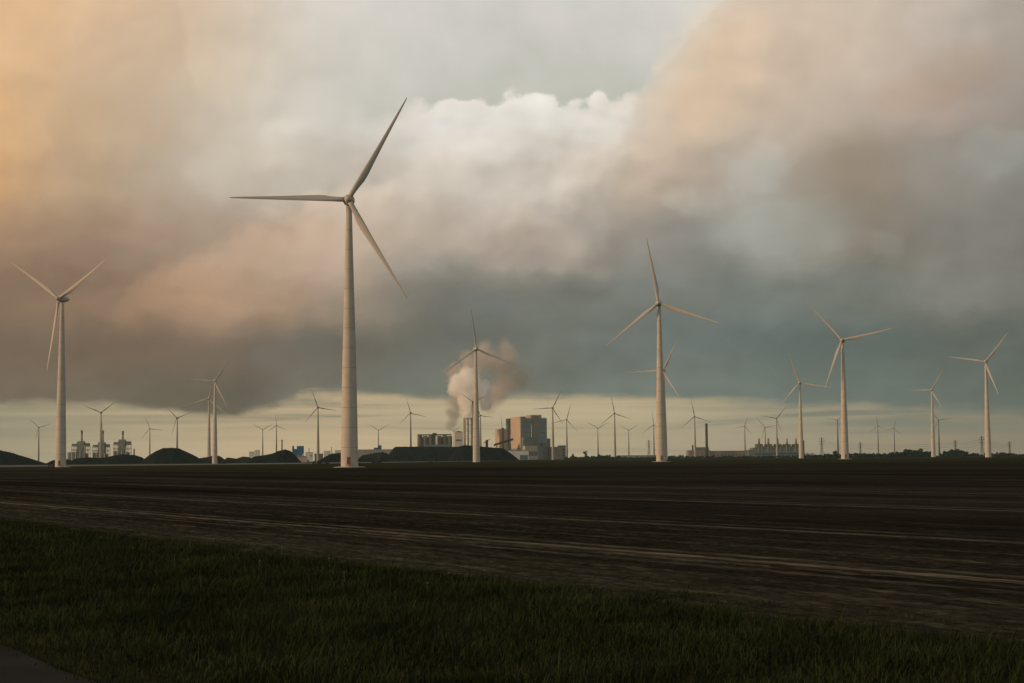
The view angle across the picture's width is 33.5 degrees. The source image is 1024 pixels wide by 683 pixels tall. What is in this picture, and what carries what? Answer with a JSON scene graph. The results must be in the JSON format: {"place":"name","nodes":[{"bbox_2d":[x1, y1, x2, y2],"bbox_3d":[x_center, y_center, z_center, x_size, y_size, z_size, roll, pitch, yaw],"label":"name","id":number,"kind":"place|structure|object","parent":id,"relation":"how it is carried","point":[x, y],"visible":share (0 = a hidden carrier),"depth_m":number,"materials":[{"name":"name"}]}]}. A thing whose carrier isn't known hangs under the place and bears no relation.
{"place":"outdoors","nodes":[
{"label":"outdoors","id":0,"kind":"place"},
{"bbox_2d":[0,645,95,682],"bbox_3d":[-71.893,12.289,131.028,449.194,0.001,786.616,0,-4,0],"label":"road","id":1,"kind":"structure","parent":0,"point":[15,669],"depth_m":21.46,"materials":[{"name":"grey asphalt"}]},
{"bbox_2d":[0,461,464,466],"bbox_3d":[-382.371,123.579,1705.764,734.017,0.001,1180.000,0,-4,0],"label":"canal","id":2,"kind":"structure","parent":0,"point":[187,464],"depth_m":1632.92,"materials":[{"name":"grey liquid"}]},
{"bbox_2d":[255,450,259,455],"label":"works building","id":3,"kind":"structure","parent":0,"point":[257,452],"depth_m":4042.24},
{"bbox_2d":[305,452,312,461],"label":"works building","id":4,"kind":"structure","parent":0,"point":[309,455],"depth_m":3942.09,"materials":[{"name":"grey metal"}]},
{"bbox_2d":[314,454,322,461],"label":"works building","id":5,"kind":"structure","parent":0,"point":[315,457],"depth_m":3951.67,"materials":[{"name":"brick"}]},
{"bbox_2d":[324,451,330,456],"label":"works building","id":6,"kind":"structure","parent":0,"point":[326,453],"depth_m":3992.30,"materials":[{"name":"grey metal"}]},
{"bbox_2d":[417,433,451,446],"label":"silo block","id":7,"kind":"structure","parent":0,"point":[435,440],"depth_m":4448.24,"materials":[{"name":"grey metal"}]},
{"bbox_2d":[454,431,462,446],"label":"filter building","id":8,"kind":"structure","parent":0,"point":[458,438],"depth_m":4414.17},
{"bbox_2d":[0,460,1023,527],"bbox_3d":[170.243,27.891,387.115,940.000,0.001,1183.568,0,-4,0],"label":"field","id":9,"kind":"structure","parent":0,"point":[979,493],"depth_m":158.93,"materials":[{"name":"soil"}]},
{"bbox_2d":[0,486,1023,645],"bbox_3d":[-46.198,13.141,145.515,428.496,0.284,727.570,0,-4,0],"label":"field rows","id":10,"kind":"object","parent":9,"relation":"on","point":[964,572],"visible":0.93,"depth_m":50.47,"materials":[{"name":"soil"}]},
{"bbox_2d":[0,455,1023,682],"bbox_3d":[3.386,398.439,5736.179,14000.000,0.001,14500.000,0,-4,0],"label":"ground","id":11,"kind":"structure","parent":0,"point":[561,462],"depth_m":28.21,"materials":[{"name":"green plant"}]},
{"bbox_2d":[0,450,47,464],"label":"soil mound","id":12,"kind":"object","parent":11,"relation":"on","point":[8,458],"visible":0.92,"depth_m":2339.09,"materials":[{"name":"black soil"}]},
{"bbox_2d":[32,421,48,460],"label":"wind turbine","id":13,"kind":"object","parent":11,"relation":"on","point":[38,439],"visible":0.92,"depth_m":4694.49,"materials":[{"name":"grey paint"}]},
{"bbox_2d":[12,259,105,466],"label":"wind turbine","id":14,"kind":"object","parent":11,"relation":"on","point":[60,452],"visible":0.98,"depth_m":1007.30,"materials":[{"name":"metal"}]},
{"bbox_2d":[46,459,71,464],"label":"soil mound","id":15,"kind":"object","parent":11,"relation":"on","point":[67,461],"visible":0.23,"depth_m":2368.85,"materials":[{"name":"black soil"}]},
{"bbox_2d":[67,452,70,459],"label":"tank","id":16,"kind":"object","parent":11,"relation":"on","point":[68,455],"visible":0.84,"depth_m":3928.09,"materials":[{"name":"metal"}]},
{"bbox_2d":[71,430,90,459],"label":"boiler unit","id":17,"kind":"object","parent":11,"relation":"on","point":[81,446],"visible":0.85,"depth_m":3992.59,"materials":[{"name":"metal"}]},
{"bbox_2d":[83,402,114,457],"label":"wind turbine","id":18,"kind":"object","parent":11,"relation":"on","point":[100,452],"visible":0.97,"depth_m":3342.72,"materials":[{"name":"paint"}]},
{"bbox_2d":[92,430,109,457],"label":"boiler unit","id":19,"kind":"object","parent":11,"relation":"on","point":[104,454],"visible":0.7,"depth_m":3997.07,"materials":[{"name":"metal"}]},
{"bbox_2d":[67,454,143,464],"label":"soil mound","id":20,"kind":"object","parent":11,"relation":"on","point":[124,459],"visible":0.83,"depth_m":2350.82,"materials":[{"name":"black soil"}]},
{"bbox_2d":[113,431,131,454],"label":"boiler unit","id":21,"kind":"object","parent":11,"relation":"on","point":[122,444],"visible":0.72,"depth_m":3993.92,"materials":[{"name":"metal"}]},
{"bbox_2d":[142,420,156,454],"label":"wind turbine","id":22,"kind":"object","parent":11,"relation":"on","point":[149,437],"visible":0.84,"depth_m":4998.09,"materials":[{"name":"grey paint"}]},
{"bbox_2d":[137,448,205,463],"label":"soil mound","id":23,"kind":"object","parent":11,"relation":"on","point":[170,456],"visible":0.95,"depth_m":2282.71,"materials":[{"name":"black soil"}]},
{"bbox_2d":[166,407,191,447],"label":"wind turbine","id":24,"kind":"object","parent":11,"relation":"on","point":[177,418],"visible":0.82,"depth_m":3798.80,"materials":[{"name":"grey paint"}]},
{"bbox_2d":[185,376,226,456],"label":"wind turbine","id":25,"kind":"object","parent":11,"relation":"on","point":[208,440],"visible":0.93,"depth_m":2635.93,"materials":[{"name":"metal"}]},
{"bbox_2d":[185,356,230,463],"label":"wind turbine","id":26,"kind":"object","parent":11,"relation":"on","point":[214,451],"visible":1,"depth_m":2062.67,"materials":[{"name":"metal"}]},
{"bbox_2d":[200,456,227,462],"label":"soil mound","id":27,"kind":"object","parent":11,"relation":"on","point":[209,459],"visible":0.52,"depth_m":2372.34,"materials":[{"name":"black soil"}]},
{"bbox_2d":[225,456,250,462],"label":"soil mound","id":28,"kind":"object","parent":11,"relation":"on","point":[243,459],"visible":0.59,"depth_m":2387.29,"materials":[{"name":"black soil"}]},
{"bbox_2d":[253,423,273,454],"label":"wind turbine","id":29,"kind":"object","parent":11,"relation":"on","point":[262,438],"visible":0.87,"depth_m":5328.23,"materials":[{"name":"grey paint"}]},
{"bbox_2d":[245,449,301,462],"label":"soil mound","id":30,"kind":"object","parent":11,"relation":"on","point":[284,456],"visible":0.99,"depth_m":2317.36,"materials":[{"name":"black soil"}]},
{"bbox_2d":[270,415,282,451],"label":"wind turbine","id":31,"kind":"object","parent":11,"relation":"on","point":[276,435],"visible":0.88,"depth_m":4711.26,"materials":[{"name":"grey paint"}]},
{"bbox_2d":[292,446,303,455],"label":"blue hopper","id":32,"kind":"object","parent":11,"relation":"on","point":[299,450],"visible":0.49,"depth_m":2591.10,"materials":[{"name":"paint"}]},
{"bbox_2d":[297,455,306,461],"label":"shed","id":33,"kind":"structure","parent":11,"relation":"on","point":[301,458],"depth_m":2495.23,"materials":[{"name":"brick"}]},
{"bbox_2d":[229,98,406,466],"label":"wind turbine","id":34,"kind":"object","parent":11,"relation":"on","point":[349,441],"visible":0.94,"depth_m":633.40,"materials":[{"name":"metal"}]},
{"bbox_2d":[305,392,336,461],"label":"wind turbine","id":35,"kind":"object","parent":11,"relation":"on","point":[318,454],"visible":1,"depth_m":3130.86,"materials":[{"name":"paint"}]},
{"bbox_2d":[317,453,362,461],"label":"soil mound","id":36,"kind":"object","parent":11,"relation":"on","point":[334,457],"visible":0.6,"depth_m":2362.48,"materials":[{"name":"black soil"}]},
{"bbox_2d":[358,449,391,458],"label":"long shed","id":37,"kind":"structure","parent":11,"relation":"on","point":[361,452],"depth_m":3294.56,"materials":[{"name":"grey metal"}]},
{"bbox_2d":[359,452,397,461],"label":"soil mound","id":38,"kind":"object","parent":11,"relation":"on","point":[381,456],"visible":0.84,"depth_m":2394.35,"materials":[{"name":"brown soil"}]},
{"bbox_2d":[406,402,425,446],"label":"wind turbine","id":39,"kind":"object","parent":11,"relation":"on","point":[410,427],"visible":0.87,"depth_m":3553.69,"materials":[{"name":"grey paint"}]},
{"bbox_2d":[389,447,455,460],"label":"coal heap","id":40,"kind":"object","parent":11,"relation":"on","point":[420,453],"visible":0.62,"depth_m":2767.23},
{"bbox_2d":[463,417,471,445],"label":"chimney tower","id":41,"kind":"structure","parent":11,"relation":"on","point":[464,428],"depth_m":4392.07,"materials":[{"name":"grey concrete"}]},
{"bbox_2d":[461,393,482,445],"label":"wind turbine","id":42,"kind":"object","parent":11,"relation":"on","point":[472,417],"visible":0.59,"depth_m":2902.31,"materials":[{"name":"grey paint"}]},
{"bbox_2d":[447,310,512,461],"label":"wind turbine","id":43,"kind":"object","parent":11,"relation":"on","point":[476,445],"visible":0.99,"depth_m":1501.29,"materials":[{"name":"metal"}]},
{"bbox_2d":[448,445,518,460],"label":"coal heap","id":44,"kind":"object","parent":11,"relation":"on","point":[463,453],"visible":0.86,"depth_m":2676.40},
{"bbox_2d":[479,412,487,445],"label":"wind turbine","id":45,"kind":"object","parent":11,"relation":"on","point":[480,429],"visible":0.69,"depth_m":3805.62,"materials":[{"name":"paint"}]},
{"bbox_2d":[494,438,512,447],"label":"conveyor","id":46,"kind":"object","parent":11,"relation":"on","point":[505,441],"visible":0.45,"depth_m":4372.68,"materials":[{"name":"metal"}]},
{"bbox_2d":[495,415,562,459],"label":"power station","id":47,"kind":"object","parent":11,"relation":"on","point":[528,432],"visible":0.95,"depth_m":4505.68,"materials":[{"name":"concrete"}]},
{"bbox_2d":[538,394,561,459],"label":"wind turbine","id":48,"kind":"object","parent":11,"relation":"on","point":[553,456],"visible":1,"depth_m":3285.56,"materials":[{"name":"paint"}]},
{"bbox_2d":[551,405,570,456],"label":"wind turbine","id":49,"kind":"object","parent":11,"relation":"on","point":[566,435],"visible":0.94,"depth_m":4291.61,"materials":[{"name":"grey paint"}]},
{"bbox_2d":[558,445,565,458],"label":"transfer house","id":50,"kind":"structure","parent":11,"relation":"on","point":[563,451],"depth_m":4492.50,"materials":[{"name":"metal"}]},
{"bbox_2d":[587,422,607,455],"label":"wind turbine","id":51,"kind":"object","parent":11,"relation":"on","point":[598,442],"visible":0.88,"depth_m":5569.76,"materials":[{"name":"grey paint"}]},
{"bbox_2d":[603,397,626,456],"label":"wind turbine","id":52,"kind":"object","parent":11,"relation":"on","point":[614,431],"visible":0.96,"depth_m":3723.04,"materials":[{"name":"paint"}]},
{"bbox_2d":[623,427,633,454],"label":"wind turbine","id":53,"kind":"object","parent":11,"relation":"on","point":[628,441],"visible":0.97,"depth_m":6027.29,"materials":[{"name":"grey paint"}]},
{"bbox_2d":[616,455,655,458],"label":"long shed","id":54,"kind":"structure","parent":11,"relation":"on","point":[632,456],"depth_m":3492.80,"materials":[{"name":"grey metal"}]},
{"bbox_2d":[644,414,654,454],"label":"wind turbine","id":55,"kind":"object","parent":11,"relation":"on","point":[653,438],"visible":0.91,"depth_m":5087.31,"materials":[{"name":"grey paint"}]},
{"bbox_2d":[628,337,681,459],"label":"wind turbine","id":56,"kind":"object","parent":11,"relation":"on","point":[664,370],"visible":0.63,"depth_m":1904.52,"materials":[{"name":"metal"}]},
{"bbox_2d":[606,238,720,461],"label":"wind turbine","id":57,"kind":"object","parent":11,"relation":"on","point":[660,433],"visible":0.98,"depth_m":1070.77,"materials":[{"name":"metal"}]},
{"bbox_2d":[564,454,808,459],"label":"hedge","id":58,"kind":"object","parent":11,"relation":"on","point":[624,457],"visible":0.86,"depth_m":3401.05,"materials":[{"name":"green plant"}]},
{"bbox_2d":[685,401,709,455],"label":"wind turbine","id":59,"kind":"object","parent":11,"relation":"on","point":[694,431],"visible":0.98,"depth_m":4078.83,"materials":[{"name":"paint"}]},
{"bbox_2d":[705,423,707,455],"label":"dark chimney","id":60,"kind":"object","parent":11,"relation":"on","point":[706,439],"visible":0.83,"depth_m":4779.47,"materials":[{"name":"grey concrete"}]},
{"bbox_2d":[686,445,746,456],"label":"brick works","id":61,"kind":"structure","parent":11,"relation":"on","point":[700,451],"depth_m":4794.13,"materials":[{"name":"red paint"}]},
{"bbox_2d":[737,416,749,450],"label":"wind turbine","id":62,"kind":"object","parent":11,"relation":"on","point":[744,436],"visible":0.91,"depth_m":5380.21,"materials":[{"name":"grey paint"}]},
{"bbox_2d":[746,438,798,456],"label":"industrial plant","id":63,"kind":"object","parent":11,"relation":"on","point":[767,449],"visible":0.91,"depth_m":4893.42,"materials":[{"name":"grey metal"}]},
{"bbox_2d":[764,408,784,457],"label":"wind turbine","id":64,"kind":"object","parent":11,"relation":"on","point":[776,434],"visible":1,"depth_m":4345.12,"materials":[{"name":"paint"}]},
{"bbox_2d":[781,356,826,457],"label":"wind turbine","id":65,"kind":"object","parent":11,"relation":"on","point":[801,452],"visible":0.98,"depth_m":2249.55,"materials":[{"name":"metal"}]},
{"bbox_2d":[828,417,840,453],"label":"wind turbine","id":66,"kind":"object","parent":11,"relation":"on","point":[837,436],"visible":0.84,"depth_m":4652.97,"materials":[{"name":"grey paint"}]},
{"bbox_2d":[807,302,891,458],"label":"wind turbine","id":67,"kind":"object","parent":11,"relation":"on","point":[844,440],"visible":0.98,"depth_m":1427.27,"materials":[{"name":"metal"}]},
{"bbox_2d":[807,448,930,457],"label":"wood","id":68,"kind":"object","parent":11,"relation":"on","point":[910,453],"visible":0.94,"depth_m":2901.50,"materials":[{"name":"green plant"}]},
{"bbox_2d":[888,421,897,452],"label":"wind turbine","id":69,"kind":"object","parent":11,"relation":"on","point":[894,437],"visible":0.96,"depth_m":6018.24,"materials":[{"name":"grey paint"}]},
{"bbox_2d":[921,371,942,456],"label":"wind turbine","id":70,"kind":"object","parent":11,"relation":"on","point":[933,454],"visible":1,"depth_m":2539.61,"materials":[{"name":"metal"}]},
{"bbox_2d":[934,416,949,455],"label":"wind turbine","id":71,"kind":"object","parent":11,"relation":"on","point":[938,434],"visible":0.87,"depth_m":4713.86,"materials":[{"name":"grey paint"}]},
{"bbox_2d":[952,333,1007,456],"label":"wind turbine","id":72,"kind":"object","parent":11,"relation":"on","point":[987,436],"visible":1,"depth_m":1778.90,"materials":[{"name":"metal"}]},
{"bbox_2d":[939,449,1023,456],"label":"wood","id":73,"kind":"object","parent":11,"relation":"on","point":[955,453],"visible":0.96,"depth_m":2899.94,"materials":[{"name":"green plant"}]},
{"bbox_2d":[978,436,984,454],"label":"lattice pylon","id":74,"kind":"object","parent":11,"relation":"on","point":[981,437],"visible":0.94,"depth_m":3492.99,"materials":[{"name":"metal"}]},
{"bbox_2d":[0,0,1023,462],"label":"sky","id":75,"kind":"structure","parent":0,"point":[861,162],"materials":[{"name":"grey"}]},
{"bbox_2d":[507,450,528,459],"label":"white warehouse","id":76,"kind":"structure","parent":0,"point":[521,454],"depth_m":4345.02,"materials":[{"name":"white metal"}]},
{"bbox_2d":[520,455,527,459],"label":"roller door","id":77,"kind":"structure","parent":76,"relation":"in","point":[522,457],"depth_m":4345.57,"materials":[{"name":"grey metal"}]}
]}

